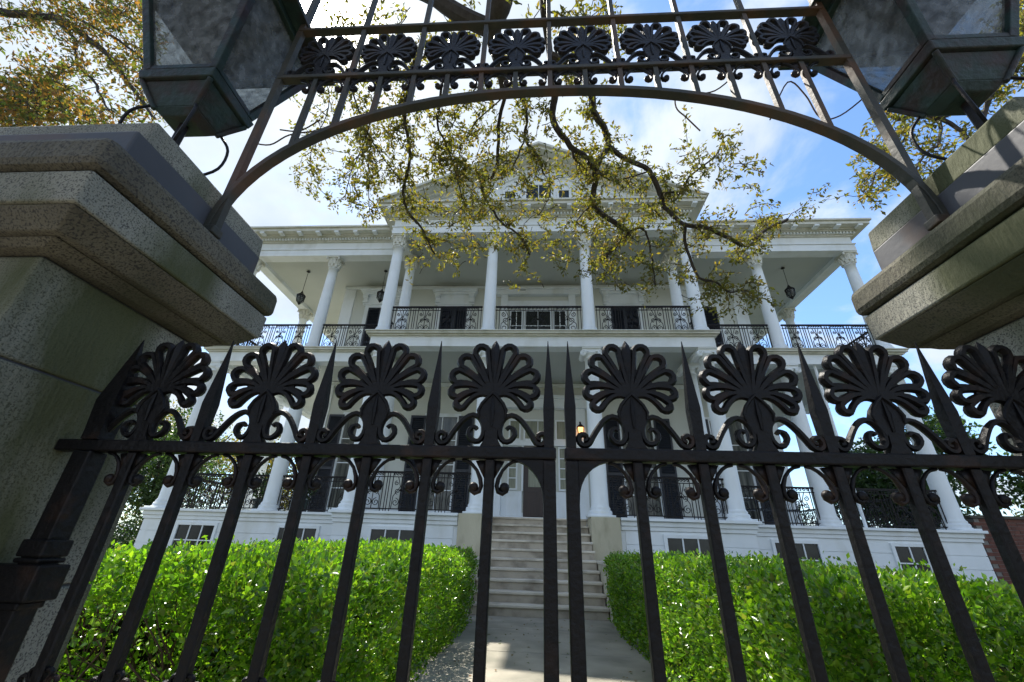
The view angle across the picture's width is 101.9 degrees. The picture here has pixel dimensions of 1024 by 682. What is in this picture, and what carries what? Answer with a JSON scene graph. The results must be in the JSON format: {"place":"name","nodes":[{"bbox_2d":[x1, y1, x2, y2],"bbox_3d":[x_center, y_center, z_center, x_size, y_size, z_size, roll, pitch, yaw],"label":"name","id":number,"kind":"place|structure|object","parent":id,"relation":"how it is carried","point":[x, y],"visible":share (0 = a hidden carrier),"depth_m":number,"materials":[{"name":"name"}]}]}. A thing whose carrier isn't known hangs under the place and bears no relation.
{"place":"outdoors","nodes":[
{"label":"outdoors","id":0,"kind":"place"},
{"bbox_2d":[251,469,270,507],"bbox_3d":[-7.200,4.307,12.015,0.681,1.217,0.743,16,-30,-26],"label":"potted plant","id":1,"kind":"object","parent":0,"point":[255,496],"visible":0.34,"depth_m":11.90,"materials":[{"name":"green plant"}]},
{"bbox_2d":[115,536,824,681],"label":"ground","id":2,"kind":"structure","parent":0,"point":[689,680],"depth_m":4.32,"materials":[{"name":"soil"}]},
{"bbox_2d":[0,0,173,127],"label":"russet tree","id":3,"kind":"object","parent":2,"relation":"on","point":[39,93],"visible":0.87,"depth_m":9.64,"materials":[{"name":"green plant"}]},
{"bbox_2d":[107,510,143,550],"bbox_3d":[-11.500,5.668,12.070,1.494,1.459,1.572,12,-28,-19],"label":"garden shrub","id":4,"kind":"object","parent":2,"relation":"on","point":[128,532],"visible":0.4,"depth_m":12.17,"materials":[{"name":"green plant"}]},
{"bbox_2d":[118,398,232,539],"bbox_3d":[-12.794,4.935,14.881,4.830,5.982,5.024,0,-26,3],"label":"garden tree","id":5,"kind":"object","parent":2,"relation":"on","point":[154,486],"visible":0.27,"depth_m":14.38,"materials":[{"name":"green plant"}]},
{"bbox_2d":[120,399,241,537],"bbox_3d":[-15.781,6.350,19.512,6.472,7.394,6.764,0,-26,3],"label":"garden tree","id":6,"kind":"object","parent":2,"relation":"on","point":[226,436],"visible":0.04,"depth_m":19.96,"materials":[{"name":"green plant"}]},
{"bbox_2d":[206,428,297,510],"bbox_3d":[-11.002,7.183,19.788,5.623,6.423,5.475,0,-26,3],"label":"garden tree","id":7,"kind":"object","parent":2,"relation":"on","point":[271,462],"visible":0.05,"depth_m":19.09,"materials":[{"name":"green plant"}]},
{"bbox_2d":[52,535,478,681],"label":"box hedge","id":8,"kind":"object","parent":2,"relation":"on","point":[369,650],"visible":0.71,"depth_m":2.23,"materials":[{"name":"green plant"}]},
{"bbox_2d":[449,513,633,621],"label":"front steps","id":9,"kind":"structure","parent":2,"relation":"on","point":[601,538],"depth_m":8.41,"materials":[{"name":"stone"}]},
{"bbox_2d":[288,0,831,323],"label":"oak tree","id":10,"kind":"object","parent":2,"relation":"on","point":[452,10],"visible":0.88,"depth_m":7.52,"materials":[{"name":"green plant"}]},
{"bbox_2d":[133,141,997,608],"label":"white mansion","id":11,"kind":"structure","parent":2,"relation":"on","point":[431,307],"depth_m":13.23,"materials":[{"name":"paint"}]},
{"bbox_2d":[168,521,218,547],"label":"window","id":12,"kind":"structure","parent":11,"relation":"in","point":[193,531],"depth_m":10.83,"materials":[{"name":"white paint"}]},
{"bbox_2d":[273,525,319,542],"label":"window","id":13,"kind":"structure","parent":11,"relation":"in","point":[304,531],"depth_m":10.70,"materials":[{"name":"white paint"}]},
{"bbox_2d":[296,271,309,304],"bbox_3d":[-7.805,-2.004,15.550,0.320,1.525,0.320,0,-26,3],"label":"hanging lantern","id":14,"kind":"object","parent":11,"relation":"hanging from","point":[301,296],"visible":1,"depth_m":15.28,"materials":[{"name":"black metal"}]},
{"bbox_2d":[290,489,316,511],"bbox_3d":[-5.913,4.357,11.821,0.768,1.028,0.785,0,-26,3],"label":"potted plant","id":15,"kind":"object","parent":11,"relation":"on","point":[306,501],"visible":0.09,"depth_m":11.72,"materials":[{"name":"green plant"}]},
{"bbox_2d":[325,412,358,511],"bbox_3d":[-5.262,3.994,13.614,1.240,3.390,0.047,0,-26,3],"label":"window","id":16,"kind":"structure","parent":11,"relation":"in","point":[341,467],"depth_m":13.56,"materials":[{"name":"grey glass"}]},
{"bbox_2d":[357,305,398,345],"bbox_3d":[-5.131,-0.079,15.637,1.340,3.010,0.047,0,-26,3],"label":"window","id":17,"kind":"structure","parent":11,"relation":"in","point":[367,307],"depth_m":16.05,"materials":[{"name":"white paint"}]},
{"bbox_2d":[376,270,387,302],"bbox_3d":[-4.789,-2.036,15.391,0.320,1.435,0.320,0,-26,3],"label":"hanging lantern","id":18,"kind":"object","parent":11,"relation":"hanging from","point":[380,293],"visible":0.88,"depth_m":15.13,"materials":[{"name":"black metal"}]},
{"bbox_2d":[367,526,413,542],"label":"window","id":19,"kind":"structure","parent":11,"relation":"in","point":[374,532],"depth_m":9.55,"materials":[{"name":"white paint"}]},
{"bbox_2d":[415,413,460,512],"bbox_3d":[-2.397,4.002,13.443,1.240,3.390,0.047,0,-26,3],"label":"window","id":20,"kind":"structure","parent":11,"relation":"in","point":[447,421],"depth_m":13.37,"materials":[{"name":"black glass"}]},
{"bbox_2d":[435,305,471,328],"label":"window","id":21,"kind":"structure","parent":11,"relation":"in","point":[467,322],"depth_m":15.88,"materials":[{"name":"white paint"}]},
{"bbox_2d":[503,184,516,198],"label":"window","id":22,"kind":"structure","parent":11,"relation":"in","point":[504,191],"depth_m":14.27,"materials":[{"name":"white paint"}]},
{"bbox_2d":[507,446,517,489],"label":"window","id":23,"kind":"structure","parent":11,"relation":"in","point":[512,469],"depth_m":13.17,"materials":[{"name":"white paint"}]},
{"bbox_2d":[508,419,520,439],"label":"window","id":24,"kind":"structure","parent":11,"relation":"in","point":[512,422],"depth_m":13.85,"materials":[{"name":"white paint"}]},
{"bbox_2d":[510,311,522,328],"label":"window","id":25,"kind":"structure","parent":11,"relation":"in","point":[519,319],"depth_m":15.69,"materials":[{"name":"white paint"}]},
{"bbox_2d":[523,446,542,517],"bbox_3d":[0.811,4.467,13.011,0.910,2.280,0.072,0,-26,3],"label":"front door","id":26,"kind":"structure","parent":11,"relation":"in","point":[532,492],"depth_m":12.82,"materials":[{"name":"brown wood"}]},
{"bbox_2d":[523,419,543,439],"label":"window","id":27,"kind":"structure","parent":11,"relation":"in","point":[536,425],"depth_m":13.84,"materials":[{"name":"white paint"}]},
{"bbox_2d":[524,173,552,197],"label":"window","id":28,"kind":"structure","parent":11,"relation":"in","point":[540,189],"depth_m":14.26,"materials":[{"name":"white paint"}]},
{"bbox_2d":[524,309,552,328],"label":"window","id":29,"kind":"structure","parent":11,"relation":"in","point":[527,318],"depth_m":15.65,"materials":[{"name":"white paint"}]},
{"bbox_2d":[553,311,566,328],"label":"window","id":30,"kind":"structure","parent":11,"relation":"in","point":[556,318],"depth_m":15.59,"materials":[{"name":"white paint"}]},
{"bbox_2d":[555,420,565,440],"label":"window","id":31,"kind":"structure","parent":11,"relation":"in","point":[559,424],"depth_m":13.74,"materials":[{"name":"grey glass"}]},
{"bbox_2d":[558,447,565,490],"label":"window","id":32,"kind":"structure","parent":11,"relation":"in","point":[561,463],"depth_m":13.18,"materials":[{"name":"white paint"}]},
{"bbox_2d":[557,183,570,197],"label":"window","id":33,"kind":"structure","parent":11,"relation":"in","point":[567,192],"depth_m":14.15,"materials":[{"name":"white paint"}]},
{"bbox_2d":[576,422,583,432],"bbox_3d":[2.202,2.861,13.412,0.240,0.552,0.432,0,-26,3],"label":"wall lantern","id":34,"kind":"object","parent":11,"relation":"attached to","point":[580,427],"depth_m":13.25,"materials":[{"name":"yellow glass"}]},
{"bbox_2d":[605,304,644,328],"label":"window","id":35,"kind":"structure","parent":11,"relation":"in","point":[610,322],"depth_m":15.57,"materials":[{"name":"white paint"}]},
{"bbox_2d":[619,420,664,518],"bbox_3d":[4.051,4.020,13.060,1.240,3.390,0.047,0,-26,3],"label":"window","id":36,"kind":"structure","parent":11,"relation":"in","point":[650,436],"depth_m":12.83,"materials":[{"name":"black glass"}]},
{"bbox_2d":[663,534,710,556],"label":"window","id":37,"kind":"structure","parent":11,"relation":"in","point":[683,543],"depth_m":9.14,"materials":[{"name":"white paint"}]},
{"bbox_2d":[684,304,727,343],"bbox_3d":[7.048,-0.045,14.912,1.340,3.010,0.047,0,-26,3],"label":"window","id":38,"kind":"structure","parent":11,"relation":"in","point":[717,305],"depth_m":15.27,"materials":[{"name":"white paint"}]},
{"bbox_2d":[705,417,764,524],"bbox_3d":[6.916,4.028,12.889,1.240,3.390,0.047,0,-26,3],"label":"window","id":39,"kind":"structure","parent":11,"relation":"in","point":[746,478],"depth_m":12.84,"materials":[{"name":"black glass"}]},
{"bbox_2d":[741,489,771,524],"bbox_3d":[6.714,4.540,11.371,0.523,1.035,0.596,8,-27,-12],"label":"iron chair","id":40,"kind":"object","parent":11,"relation":"on","point":[754,509],"visible":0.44,"depth_m":11.41,"materials":[{"name":"blue paint"}]},
{"bbox_2d":[781,267,795,299],"bbox_3d":[9.656,-2.032,14.550,0.320,1.355,0.320,0,-26,3],"label":"hanging lantern","id":41,"kind":"object","parent":11,"relation":"hanging from","point":[789,291],"visible":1,"depth_m":14.34,"materials":[{"name":"black metal"}]},
{"bbox_2d":[785,490,804,525],"bbox_3d":[7.592,4.586,11.408,0.523,1.035,0.596,-11,-29,24],"label":"iron chair","id":42,"kind":"object","parent":11,"relation":"on","point":[797,510],"visible":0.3,"depth_m":11.30,"materials":[{"name":"blue paint"}]},
{"bbox_2d":[770,539,826,564],"bbox_3d":[6.832,5.197,9.850,1.140,0.850,0.047,0,-26,3],"label":"window","id":43,"kind":"structure","parent":11,"relation":"in","point":[807,548],"depth_m":9.95,"materials":[{"name":"white paint"}]},
{"bbox_2d":[889,543,932,577],"bbox_3d":[9.578,5.204,9.687,1.140,0.850,0.047,0,-26,3],"label":"window","id":44,"kind":"structure","parent":11,"relation":"in","point":[901,552],"depth_m":9.79,"materials":[{"name":"white paint"}]},
{"bbox_2d":[603,549,1023,681],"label":"box hedge","id":45,"kind":"object","parent":2,"relation":"on","point":[693,640],"visible":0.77,"depth_m":2.12,"materials":[{"name":"green plant"}]},
{"bbox_2d":[818,0,1023,214],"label":"tree","id":46,"kind":"object","parent":2,"relation":"on","point":[902,130],"visible":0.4,"depth_m":6.81,"materials":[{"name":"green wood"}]},
{"bbox_2d":[834,406,1022,528],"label":"evergreen tree","id":47,"kind":"object","parent":2,"relation":"on","point":[877,479],"visible":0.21,"depth_m":14.34,"materials":[{"name":"green plant"}]},
{"bbox_2d":[963,515,1023,585],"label":"brick wall","id":48,"kind":"structure","parent":2,"relation":"on","point":[1015,524],"depth_m":10.28,"materials":[{"name":"brown brick"}]},
{"bbox_2d":[997,452,1023,516],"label":"evergreen tree","id":49,"kind":"object","parent":2,"relation":"on","point":[1019,491],"visible":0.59,"depth_m":13.86,"materials":[{"name":"green plant"}]},
{"bbox_2d":[0,0,1023,535],"label":"sky","id":50,"kind":"structure","parent":0,"point":[804,160],"materials":[{"name":"blue"}]},
{"bbox_2d":[409,615,679,681],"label":"path","id":51,"kind":"structure","parent":0,"point":[618,659],"depth_m":4.51,"materials":[{"name":"concrete"}]},
{"bbox_2d":[430,620,643,681],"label":"fallen leaves","id":52,"kind":"object","parent":51,"relation":"on","point":[527,654],"visible":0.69,"depth_m":4.62,"materials":[{"name":"brown plant"}]},
{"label":"pavement","id":53,"kind":"structure","parent":0,"visible":0},
{"bbox_2d":[0,123,276,681],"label":"gate pier","id":54,"kind":"structure","parent":53,"relation":"on","point":[114,252],"depth_m":1.06,"materials":[{"name":"stone"}]},
{"bbox_2d":[118,0,334,175],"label":"pier lantern","id":55,"kind":"object","parent":54,"relation":"on","point":[229,47],"visible":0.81,"depth_m":1.66,"materials":[{"name":"metal"}]},
{"bbox_2d":[0,340,558,681],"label":"iron gate","id":56,"kind":"structure","parent":54,"relation":"attached to","point":[49,542],"depth_m":1.00,"materials":[{"name":"black metal"}]},
{"bbox_2d":[203,0,949,239],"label":"iron overthrow","id":57,"kind":"object","parent":54,"relation":"on","point":[770,33],"visible":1,"depth_m":1.64,"materials":[{"name":"black paint"}]},
{"bbox_2d":[258,81,861,145],"bbox_3d":[0.155,-0.886,1.585,2.315,0.349,0.005,0,-26,3],"label":"bare vine","id":58,"kind":"object","parent":57,"relation":"attached to","point":[697,128],"visible":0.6,"depth_m":1.56,"materials":[{"name":"brown plant"}]},
{"bbox_2d":[851,97,1023,471],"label":"gate pier","id":59,"kind":"structure","parent":53,"relation":"on","point":[954,280],"depth_m":1.17,"materials":[{"name":"stone"}]},
{"bbox_2d":[564,341,1023,681],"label":"iron gate","id":60,"kind":"structure","parent":59,"relation":"attached to","point":[986,375],"depth_m":0.95,"materials":[{"name":"black metal"}]},
{"bbox_2d":[778,0,1023,160],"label":"pier lantern","id":61,"kind":"object","parent":59,"relation":"on","point":[930,57],"visible":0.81,"depth_m":1.47,"materials":[{"name":"metal"}]}
]}

